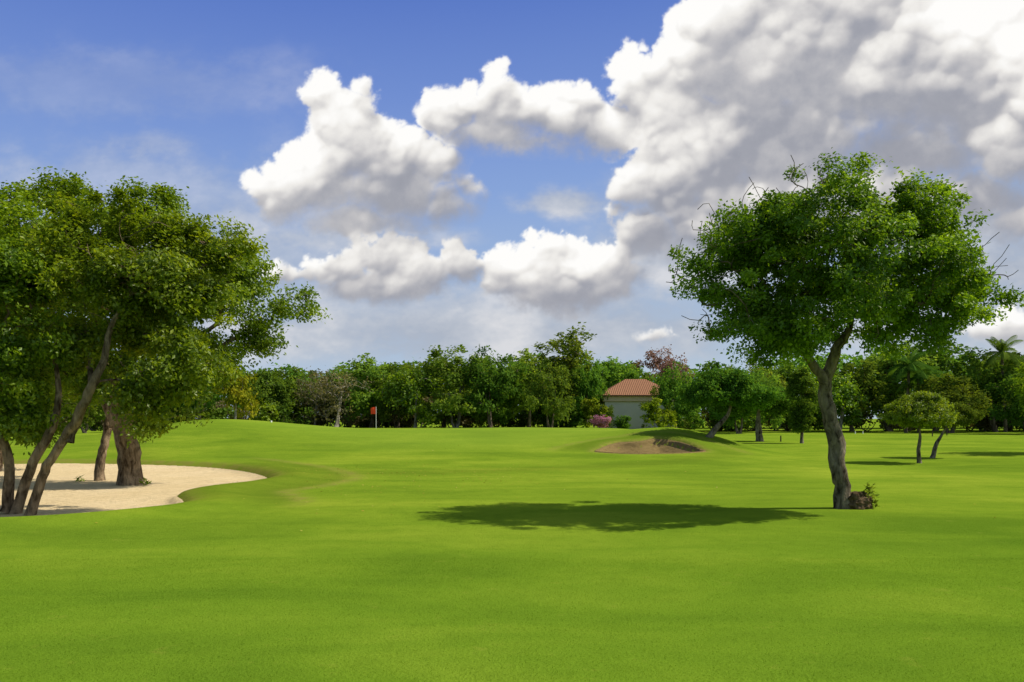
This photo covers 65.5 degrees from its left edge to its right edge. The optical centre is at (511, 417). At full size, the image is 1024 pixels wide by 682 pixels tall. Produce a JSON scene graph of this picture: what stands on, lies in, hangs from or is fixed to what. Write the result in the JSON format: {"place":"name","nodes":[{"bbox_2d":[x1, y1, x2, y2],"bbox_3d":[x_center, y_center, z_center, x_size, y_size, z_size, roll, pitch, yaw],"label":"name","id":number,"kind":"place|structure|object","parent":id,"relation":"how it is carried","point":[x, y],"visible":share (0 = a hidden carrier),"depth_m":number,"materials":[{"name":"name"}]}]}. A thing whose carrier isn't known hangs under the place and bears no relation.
{"place":"outdoors","nodes":[
{"label":"outdoors","id":0,"kind":"place"},
{"bbox_2d":[0,0,1023,418],"bbox_3d":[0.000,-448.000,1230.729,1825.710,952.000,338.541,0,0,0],"label":"sky","id":1,"kind":"structure","parent":0,"point":[402,180],"depth_m":1360.03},
{"bbox_2d":[0,419,1023,681],"bbox_3d":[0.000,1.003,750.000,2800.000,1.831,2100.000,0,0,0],"label":"ground","id":2,"kind":"structure","parent":0,"point":[972,479],"depth_m":9.69,"materials":[{"name":"green plant"}]},
{"bbox_2d":[60,395,99,432],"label":"tree","id":3,"kind":"object","parent":2,"relation":"on","point":[88,423],"visible":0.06,"depth_m":69.82,"materials":[{"name":"green plant"}]},
{"bbox_2d":[82,413,102,430],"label":"shrub","id":4,"kind":"object","parent":2,"relation":"on","point":[94,427],"visible":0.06,"depth_m":92.84,"materials":[{"name":"green plant"}]},
{"bbox_2d":[84,404,105,430],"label":"shrub","id":5,"kind":"object","parent":2,"relation":"on","point":[101,422],"visible":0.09,"depth_m":88.49,"materials":[{"name":"green plant"}]},
{"bbox_2d":[91,362,137,421],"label":"tree","id":6,"kind":"object","parent":2,"relation":"on","point":[98,418],"visible":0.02,"depth_m":82.27,"materials":[{"name":"green plant"}]},
{"bbox_2d":[0,463,266,516],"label":"sand bunker","id":7,"kind":"object","parent":2,"relation":"on","point":[64,492],"visible":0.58,"depth_m":21.62},
{"bbox_2d":[0,313,94,470],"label":"tree","id":8,"kind":"object","parent":7,"relation":"on","point":[1,456],"visible":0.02,"depth_m":27.51,"materials":[{"name":"green plant"}]},
{"bbox_2d":[0,183,109,513],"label":"tree","id":9,"kind":"object","parent":7,"relation":"on","point":[27,417],"visible":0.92,"depth_m":15.12,"materials":[{"name":"green plant"}]},
{"bbox_2d":[0,288,143,480],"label":"tree","id":10,"kind":"object","parent":7,"relation":"on","point":[99,472],"visible":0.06,"depth_m":23.38,"materials":[{"name":"green plant"}]},
{"bbox_2d":[138,477,151,485],"bbox_3d":[-10.100,1.755,21.911,0.374,0.261,0.304,0,0,-13],"label":"weed","id":11,"kind":"object","parent":7,"relation":"on","point":[146,481],"visible":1,"depth_m":21.89,"materials":[{"name":"green plant"}]},
{"bbox_2d":[0,166,332,485],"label":"tree","id":12,"kind":"object","parent":7,"relation":"on","point":[254,336],"visible":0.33,"depth_m":21.73,"materials":[{"name":"green plant"}]},
{"bbox_2d":[10,183,269,515],"bbox_3d":[-7.144,-1.347,15.616,4.788,6.704,3.058,0,0,0],"label":"tree","id":13,"kind":"object","parent":2,"relation":"on","point":[168,284],"visible":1,"depth_m":15.18,"materials":[{"name":"green plant"}]},
{"bbox_2d":[168,407,186,421],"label":"shrub","id":14,"kind":"object","parent":2,"relation":"on","point":[177,415],"visible":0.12,"depth_m":86.28,"materials":[{"name":"green plant"}]},
{"bbox_2d":[173,383,227,419],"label":"tree","id":15,"kind":"object","parent":2,"relation":"on","point":[214,400],"visible":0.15,"depth_m":85.53,"materials":[{"name":"green plant"}]},
{"bbox_2d":[202,399,233,416],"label":"shrub","id":16,"kind":"object","parent":2,"relation":"on","point":[222,405],"visible":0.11,"depth_m":90.67,"materials":[{"name":"green plant"}]},
{"bbox_2d":[195,402,244,419],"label":"shrub","id":17,"kind":"object","parent":2,"relation":"on","point":[219,413],"visible":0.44,"depth_m":87.79,"materials":[{"name":"green plant"}]},
{"bbox_2d":[209,368,259,418],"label":"tree","id":18,"kind":"object","parent":2,"relation":"on","point":[239,393],"visible":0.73,"depth_m":83.85,"materials":[{"name":"green plant"}]},
{"bbox_2d":[220,407,253,419],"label":"shrub","id":19,"kind":"object","parent":2,"relation":"on","point":[243,418],"visible":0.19,"depth_m":89.54,"materials":[{"name":"green plant"}]},
{"bbox_2d":[222,368,301,419],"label":"tree","id":20,"kind":"object","parent":2,"relation":"on","point":[270,394],"visible":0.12,"depth_m":99.53,"materials":[{"name":"green plant"}]},
{"bbox_2d":[246,398,280,421],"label":"shrub","id":21,"kind":"object","parent":2,"relation":"on","point":[264,413],"visible":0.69,"depth_m":92.70,"materials":[{"name":"green plant"}]},
{"bbox_2d":[248,368,296,408],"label":"tree","id":22,"kind":"object","parent":2,"relation":"on","point":[277,388],"visible":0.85,"depth_m":95.46,"materials":[{"name":"green plant"}]},
{"bbox_2d":[263,400,315,424],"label":"shrub","id":23,"kind":"object","parent":2,"relation":"on","point":[285,411],"visible":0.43,"depth_m":94.94,"materials":[{"name":"green plant"}]},
{"bbox_2d":[273,365,334,420],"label":"tree","id":24,"kind":"object","parent":2,"relation":"on","point":[296,409],"visible":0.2,"depth_m":102.17,"materials":[{"name":"green plant"}]},
{"bbox_2d":[291,377,340,424],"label":"tree","id":25,"kind":"object","parent":2,"relation":"on","point":[311,394],"visible":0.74,"depth_m":97.55,"materials":[{"name":"green plant"}]},
{"bbox_2d":[308,406,335,425],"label":"shrub","id":26,"kind":"object","parent":2,"relation":"on","point":[320,422],"visible":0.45,"depth_m":103.04,"materials":[{"name":"green plant"}]},
{"bbox_2d":[299,365,373,426],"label":"tree","id":27,"kind":"object","parent":2,"relation":"on","point":[341,390],"visible":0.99,"depth_m":89.42,"materials":[{"name":"green plant"}]},
{"bbox_2d":[322,365,362,427],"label":"tree","id":28,"kind":"object","parent":2,"relation":"on","point":[336,375],"visible":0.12,"depth_m":104.84,"materials":[{"name":"green plant"}]},
{"bbox_2d":[317,394,370,427],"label":"shrub","id":29,"kind":"object","parent":2,"relation":"on","point":[343,420],"visible":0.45,"depth_m":99.34,"materials":[{"name":"green plant"}]},
{"bbox_2d":[342,353,390,427],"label":"tree","id":30,"kind":"object","parent":2,"relation":"on","point":[363,400],"visible":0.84,"depth_m":96.73,"materials":[{"name":"green plant"}]},
{"bbox_2d":[351,409,389,427],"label":"shrub","id":31,"kind":"object","parent":2,"relation":"on","point":[362,424],"visible":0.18,"depth_m":105.35,"materials":[{"name":"green plant"}]},
{"bbox_2d":[371,407,375,413],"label":"flag","id":32,"kind":"object","parent":2,"relation":"on","point":[373,410],"visible":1,"depth_m":75.00,"materials":[{"name":"red fabric"}]},
{"bbox_2d":[370,407,403,427],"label":"shrub","id":33,"kind":"object","parent":2,"relation":"on","point":[390,422],"visible":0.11,"depth_m":102.56,"materials":[{"name":"green plant"}]},
{"bbox_2d":[373,362,418,427],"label":"tree","id":34,"kind":"object","parent":2,"relation":"on","point":[396,367],"visible":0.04,"depth_m":103.38,"materials":[{"name":"green plant"}]},
{"bbox_2d":[370,362,430,427],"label":"tree","id":35,"kind":"object","parent":2,"relation":"on","point":[384,412],"visible":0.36,"depth_m":95.85,"materials":[{"name":"green plant"}]},
{"bbox_2d":[387,415,413,427],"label":"shrub","id":36,"kind":"object","parent":2,"relation":"on","point":[391,425],"visible":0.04,"depth_m":105.87,"materials":[{"name":"green plant"}]},
{"bbox_2d":[391,396,434,427],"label":"shrub","id":37,"kind":"object","parent":2,"relation":"on","point":[407,423],"visible":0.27,"depth_m":99.08,"materials":[{"name":"green plant"}]},
{"bbox_2d":[373,366,453,427],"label":"tree","id":38,"kind":"object","parent":2,"relation":"on","point":[405,387],"visible":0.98,"depth_m":90.72,"materials":[{"name":"green plant"}]},
{"bbox_2d":[407,353,471,427],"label":"tree","id":39,"kind":"object","parent":2,"relation":"on","point":[423,363],"visible":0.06,"depth_m":101.80,"materials":[{"name":"green plant"}]},
{"bbox_2d":[430,410,450,426],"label":"shrub","id":40,"kind":"object","parent":2,"relation":"on","point":[448,419],"visible":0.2,"depth_m":106.66,"materials":[{"name":"green plant"}]},
{"bbox_2d":[414,344,495,427],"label":"tree","id":41,"kind":"object","parent":2,"relation":"on","point":[455,399],"visible":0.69,"depth_m":91.58,"materials":[{"name":"green plant"}]},
{"bbox_2d":[442,400,479,427],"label":"shrub","id":42,"kind":"object","parent":2,"relation":"on","point":[464,421],"visible":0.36,"depth_m":102.31,"materials":[{"name":"green plant"}]},
{"bbox_2d":[448,413,482,427],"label":"shrub","id":43,"kind":"object","parent":2,"relation":"on","point":[472,425],"visible":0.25,"depth_m":104.90,"materials":[{"name":"green plant"}]},
{"bbox_2d":[467,407,514,427],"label":"shrub","id":44,"kind":"object","parent":2,"relation":"on","point":[485,420],"visible":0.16,"depth_m":98.85,"materials":[{"name":"green plant"}]},
{"bbox_2d":[465,355,522,427],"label":"tree","id":45,"kind":"object","parent":2,"relation":"on","point":[489,377],"visible":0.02,"depth_m":105.48,"materials":[{"name":"green plant"}]},
{"bbox_2d":[461,344,531,427],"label":"tree","id":46,"kind":"object","parent":2,"relation":"on","point":[507,381],"visible":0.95,"depth_m":91.29,"materials":[{"name":"green plant"}]},
{"bbox_2d":[496,406,540,426],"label":"shrub","id":47,"kind":"object","parent":2,"relation":"on","point":[518,423],"visible":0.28,"depth_m":104.22,"materials":[{"name":"green plant"}]},
{"bbox_2d":[513,405,535,421],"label":"shrub","id":48,"kind":"object","parent":2,"relation":"on","point":[518,414],"visible":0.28,"depth_m":105.79,"materials":[{"name":"green plant"}]},
{"bbox_2d":[496,348,569,426],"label":"tree","id":49,"kind":"object","parent":2,"relation":"on","point":[515,408],"visible":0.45,"depth_m":95.45,"materials":[{"name":"green plant"}]},
{"bbox_2d":[62,345,1021,428],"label":"woodland","id":50,"kind":"object","parent":2,"relation":"on","point":[841,362],"visible":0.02,"depth_m":121.35,"materials":[{"name":"green plant"}]},
{"bbox_2d":[523,362,579,427],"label":"tree","id":51,"kind":"object","parent":2,"relation":"on","point":[544,393],"visible":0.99,"depth_m":88.92,"materials":[{"name":"green plant"}]},
{"bbox_2d":[531,407,588,427],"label":"shrub","id":52,"kind":"object","parent":2,"relation":"on","point":[574,421],"visible":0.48,"depth_m":98.82,"materials":[{"name":"green plant"}]},
{"bbox_2d":[529,322,602,427],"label":"tree","id":53,"kind":"object","parent":2,"relation":"on","point":[570,359],"visible":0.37,"depth_m":98.60,"materials":[{"name":"green plant"}]},
{"bbox_2d":[551,392,584,418],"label":"shrub","id":54,"kind":"object","parent":2,"relation":"on","point":[572,413],"visible":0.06,"depth_m":105.89,"materials":[{"name":"green plant"}]},
{"bbox_2d":[570,352,610,427],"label":"tree","id":55,"kind":"object","parent":2,"relation":"on","point":[593,386],"visible":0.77,"depth_m":98.41,"materials":[{"name":"green plant"}]},
{"bbox_2d":[580,397,608,427],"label":"shrub","id":56,"kind":"object","parent":2,"relation":"on","point":[590,409],"visible":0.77,"depth_m":93.62,"materials":[{"name":"green plant"}]},
{"bbox_2d":[590,414,611,427],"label":"shrub","id":57,"kind":"object","parent":2,"relation":"on","point":[598,421],"visible":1,"depth_m":89.50,"materials":[{"name":"pink plant"}]},
{"bbox_2d":[603,404,614,427],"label":"shrub","id":58,"kind":"object","parent":2,"relation":"on","point":[610,410],"visible":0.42,"depth_m":97.00,"materials":[{"name":"green plant"}]},
{"bbox_2d":[587,356,638,387],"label":"tree","id":59,"kind":"object","parent":2,"relation":"on","point":[615,373],"visible":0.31,"depth_m":112.27,"materials":[{"name":"green plant"}]},
{"bbox_2d":[612,415,631,428],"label":"shrub","id":60,"kind":"object","parent":2,"relation":"on","point":[621,422],"visible":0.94,"depth_m":97.55,"materials":[{"name":"green plant"}]},
{"bbox_2d":[603,360,653,383],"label":"tree","id":61,"kind":"object","parent":2,"relation":"on","point":[646,377],"visible":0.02,"depth_m":116.73,"materials":[{"name":"green plant"}]},
{"bbox_2d":[600,379,674,428],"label":"house","id":62,"kind":"structure","parent":2,"relation":"on","point":[626,397],"depth_m":100.20,"materials":[{"name":"paint"}]},
{"bbox_2d":[594,439,705,453],"bbox_3d":[5.736,1.375,34.128,4.784,0.836,3.382,0,0,-19],"label":"sand bunker","id":63,"kind":"object","parent":2,"relation":"on","point":[635,447],"visible":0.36,"depth_m":35.41},
{"bbox_2d":[638,384,673,427],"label":"shrub","id":64,"kind":"object","parent":2,"relation":"on","point":[652,391],"visible":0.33,"depth_m":94.37,"materials":[{"name":"green plant"}]},
{"bbox_2d":[640,397,677,427],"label":"shrub","id":65,"kind":"object","parent":2,"relation":"on","point":[652,410],"visible":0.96,"depth_m":88.65,"materials":[{"name":"green plant"}]},
{"bbox_2d":[631,344,694,381],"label":"tree","id":66,"kind":"object","parent":2,"relation":"on","point":[655,363],"visible":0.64,"depth_m":107.83,"materials":[{"name":"brown plant"}]},
{"bbox_2d":[655,360,695,427],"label":"tree","id":67,"kind":"object","parent":2,"relation":"on","point":[667,385],"visible":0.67,"depth_m":90.95,"materials":[{"name":"green plant"}]},
{"bbox_2d":[676,398,703,429],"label":"shrub","id":68,"kind":"object","parent":2,"relation":"on","point":[698,420],"visible":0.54,"depth_m":90.35,"materials":[{"name":"green plant"}]},
{"bbox_2d":[677,410,704,429],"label":"shrub","id":69,"kind":"object","parent":2,"relation":"on","point":[685,426],"visible":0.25,"depth_m":105.30,"materials":[{"name":"green plant"}]},
{"bbox_2d":[700,407,714,429],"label":"shrub","id":70,"kind":"object","parent":2,"relation":"on","point":[707,419],"visible":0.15,"depth_m":101.26,"materials":[{"name":"green plant"}]},
{"bbox_2d":[691,360,750,430],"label":"tree","id":71,"kind":"object","parent":2,"relation":"on","point":[706,365],"visible":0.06,"depth_m":97.96,"materials":[{"name":"green plant"}]},
{"bbox_2d":[672,365,788,437],"bbox_3d":[10.148,-0.651,37.535,5.238,3.543,3.380,0,0,0],"label":"tree","id":72,"kind":"object","parent":2,"relation":"on","point":[740,390],"visible":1,"depth_m":36.76,"materials":[{"name":"green plant"}]},
{"bbox_2d":[706,409,765,431],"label":"shrub","id":73,"kind":"object","parent":2,"relation":"on","point":[752,420],"visible":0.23,"depth_m":95.52,"materials":[{"name":"green plant"}]},
{"bbox_2d":[708,406,767,433],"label":"tree","id":74,"kind":"object","parent":2,"relation":"on","point":[744,414],"visible":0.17,"depth_m":83.84,"materials":[{"name":"green plant"}]},
{"bbox_2d":[705,377,795,441],"bbox_3d":[16.824,-0.554,56.051,7.103,4.703,4.164,0,0,0],"label":"tree","id":75,"kind":"object","parent":2,"relation":"on","point":[780,407],"visible":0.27,"depth_m":55.64,"materials":[{"name":"green plant"}]},
{"bbox_2d":[721,360,787,430],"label":"tree","id":76,"kind":"object","parent":2,"relation":"on","point":[770,374],"visible":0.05,"depth_m":99.33,"materials":[{"name":"green plant"}]},
{"bbox_2d":[746,365,787,432],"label":"tree","id":77,"kind":"object","parent":2,"relation":"on","point":[760,371],"visible":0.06,"depth_m":88.95,"materials":[{"name":"green plant"}]},
{"bbox_2d":[748,414,787,430],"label":"shrub","id":78,"kind":"object","parent":2,"relation":"on","point":[767,423],"visible":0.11,"depth_m":98.26,"materials":[{"name":"green plant"}]},
{"bbox_2d":[762,361,811,430],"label":"tree","id":79,"kind":"object","parent":2,"relation":"on","point":[784,371],"visible":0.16,"depth_m":102.95,"materials":[{"name":"green plant"}]},
{"bbox_2d":[779,396,816,430],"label":"shrub","id":80,"kind":"object","parent":2,"relation":"on","point":[785,421],"visible":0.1,"depth_m":98.82,"materials":[{"name":"green plant"}]},
{"bbox_2d":[784,365,818,442],"bbox_3d":[18.938,-0.792,52.040,2.558,5.195,2.494,0,0,0],"label":"tree","id":81,"kind":"object","parent":2,"relation":"on","point":[801,413],"visible":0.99,"depth_m":51.66,"materials":[{"name":"green plant"}]},
{"bbox_2d":[810,418,824,429],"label":"shrub","id":82,"kind":"object","parent":2,"relation":"on","point":[818,426],"visible":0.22,"depth_m":106.50,"materials":[{"name":"green plant"}]},
{"bbox_2d":[807,372,868,429],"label":"tree","id":83,"kind":"object","parent":2,"relation":"on","point":[847,392],"visible":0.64,"depth_m":90.50,"materials":[{"name":"green plant"}]},
{"bbox_2d":[667,147,1023,509],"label":"tree","id":84,"kind":"object","parent":2,"relation":"on","point":[868,281],"visible":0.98,"depth_m":13.60,"materials":[{"name":"green plant"}]},
{"bbox_2d":[814,357,902,431],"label":"tree","id":85,"kind":"object","parent":2,"relation":"on","point":[874,388],"visible":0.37,"depth_m":93.35,"materials":[{"name":"green plant"}]},
{"bbox_2d":[838,404,883,430],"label":"shrub","id":86,"kind":"object","parent":2,"relation":"on","point":[869,415],"visible":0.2,"depth_m":99.47,"materials":[{"name":"green plant"}]},
{"bbox_2d":[876,414,894,430],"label":"shrub","id":87,"kind":"object","parent":2,"relation":"on","point":[882,424],"visible":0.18,"depth_m":101.84,"materials":[{"name":"green plant"}]},
{"bbox_2d":[877,412,903,429],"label":"shrub","id":88,"kind":"object","parent":2,"relation":"on","point":[897,426],"visible":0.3,"depth_m":97.59,"materials":[{"name":"green plant"}]},
{"bbox_2d":[851,344,938,431],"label":"tree","id":89,"kind":"object","parent":2,"relation":"on","point":[886,365],"visible":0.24,"depth_m":96.20,"materials":[{"name":"green plant"}]},
{"bbox_2d":[884,349,935,432],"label":"palm tree","id":90,"kind":"object","parent":2,"relation":"on","point":[910,363],"visible":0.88,"depth_m":89.81,"materials":[{"name":"green plant"}]},
{"bbox_2d":[876,391,961,462],"bbox_3d":[15.624,0.396,30.595,2.799,2.908,2.857,0,0,-35],"label":"tree","id":91,"kind":"object","parent":2,"relation":"on","point":[921,409],"visible":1,"depth_m":29.98,"materials":[{"name":"green plant"}]},
{"bbox_2d":[895,366,944,432],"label":"palm tree","id":92,"kind":"object","parent":2,"relation":"on","point":[916,378],"visible":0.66,"depth_m":90.18,"materials":[{"name":"green plant"}]},
{"bbox_2d":[877,340,988,430],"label":"tree","id":93,"kind":"object","parent":2,"relation":"on","point":[966,356],"visible":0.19,"depth_m":96.41,"materials":[{"name":"green plant"}]},
{"bbox_2d":[901,373,992,432],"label":"tree","id":94,"kind":"object","parent":2,"relation":"on","point":[976,399],"visible":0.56,"depth_m":86.85,"materials":[{"name":"green plant"}]},
{"bbox_2d":[929,401,984,457],"bbox_3d":[18.815,0.571,34.036,2.526,2.598,2.334,0,0,-26],"label":"tree","id":95,"kind":"object","parent":2,"relation":"on","point":[969,416],"visible":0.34,"depth_m":33.39,"materials":[{"name":"green plant"}]},
{"bbox_2d":[962,419,978,430],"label":"shrub","id":96,"kind":"object","parent":2,"relation":"on","point":[969,427],"visible":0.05,"depth_m":103.21,"materials":[{"name":"green plant"}]},
{"bbox_2d":[975,414,1000,430],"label":"shrub","id":97,"kind":"object","parent":2,"relation":"on","point":[984,424],"visible":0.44,"depth_m":96.82,"materials":[{"name":"green plant"}]},
{"bbox_2d":[954,348,1023,431],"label":"tree","id":98,"kind":"object","parent":2,"relation":"on","point":[986,379],"visible":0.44,"depth_m":93.00,"materials":[{"name":"green plant"}]},
{"bbox_2d":[973,419,1008,430],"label":"shrub","id":99,"kind":"object","parent":2,"relation":"on","point":[998,425],"visible":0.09,"depth_m":100.45,"materials":[{"name":"green plant"}]},
{"bbox_2d":[966,352,1023,430],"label":"tree","id":100,"kind":"object","parent":2,"relation":"on","point":[1010,428],"visible":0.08,"depth_m":99.44,"materials":[{"name":"green plant"}]},
{"bbox_2d":[978,335,1023,431],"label":"palm tree","id":101,"kind":"object","parent":2,"relation":"on","point":[1000,346],"visible":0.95,"depth_m":92.03,"materials":[{"name":"green plant"}]},
{"bbox_2d":[984,373,1023,427],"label":"tree","id":102,"kind":"object","parent":2,"relation":"on","point":[1012,410],"visible":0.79,"depth_m":80.14,"materials":[{"name":"green plant"}]},
{"bbox_2d":[998,373,1023,411],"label":"tree","id":103,"kind":"object","parent":2,"relation":"on","point":[1007,404],"visible":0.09,"depth_m":85.74,"materials":[{"name":"green plant"}]},
{"bbox_2d":[1010,362,1023,416],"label":"tree","id":104,"kind":"object","parent":2,"relation":"on","point":[1019,390],"visible":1,"depth_m":37.64,"materials":[{"name":"green plant"}]},
{"bbox_2d":[1013,424,1023,430],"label":"shrub","id":105,"kind":"object","parent":2,"relation":"on","point":[1020,427],"visible":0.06,"depth_m":99.27,"materials":[{"name":"green plant"}]},
{"bbox_2d":[86,424,995,530],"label":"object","id":106,"kind":"object","parent":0,"point":[425,475],"visible":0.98,"depth_m":22.01,"materials":[{"name":"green plant"}]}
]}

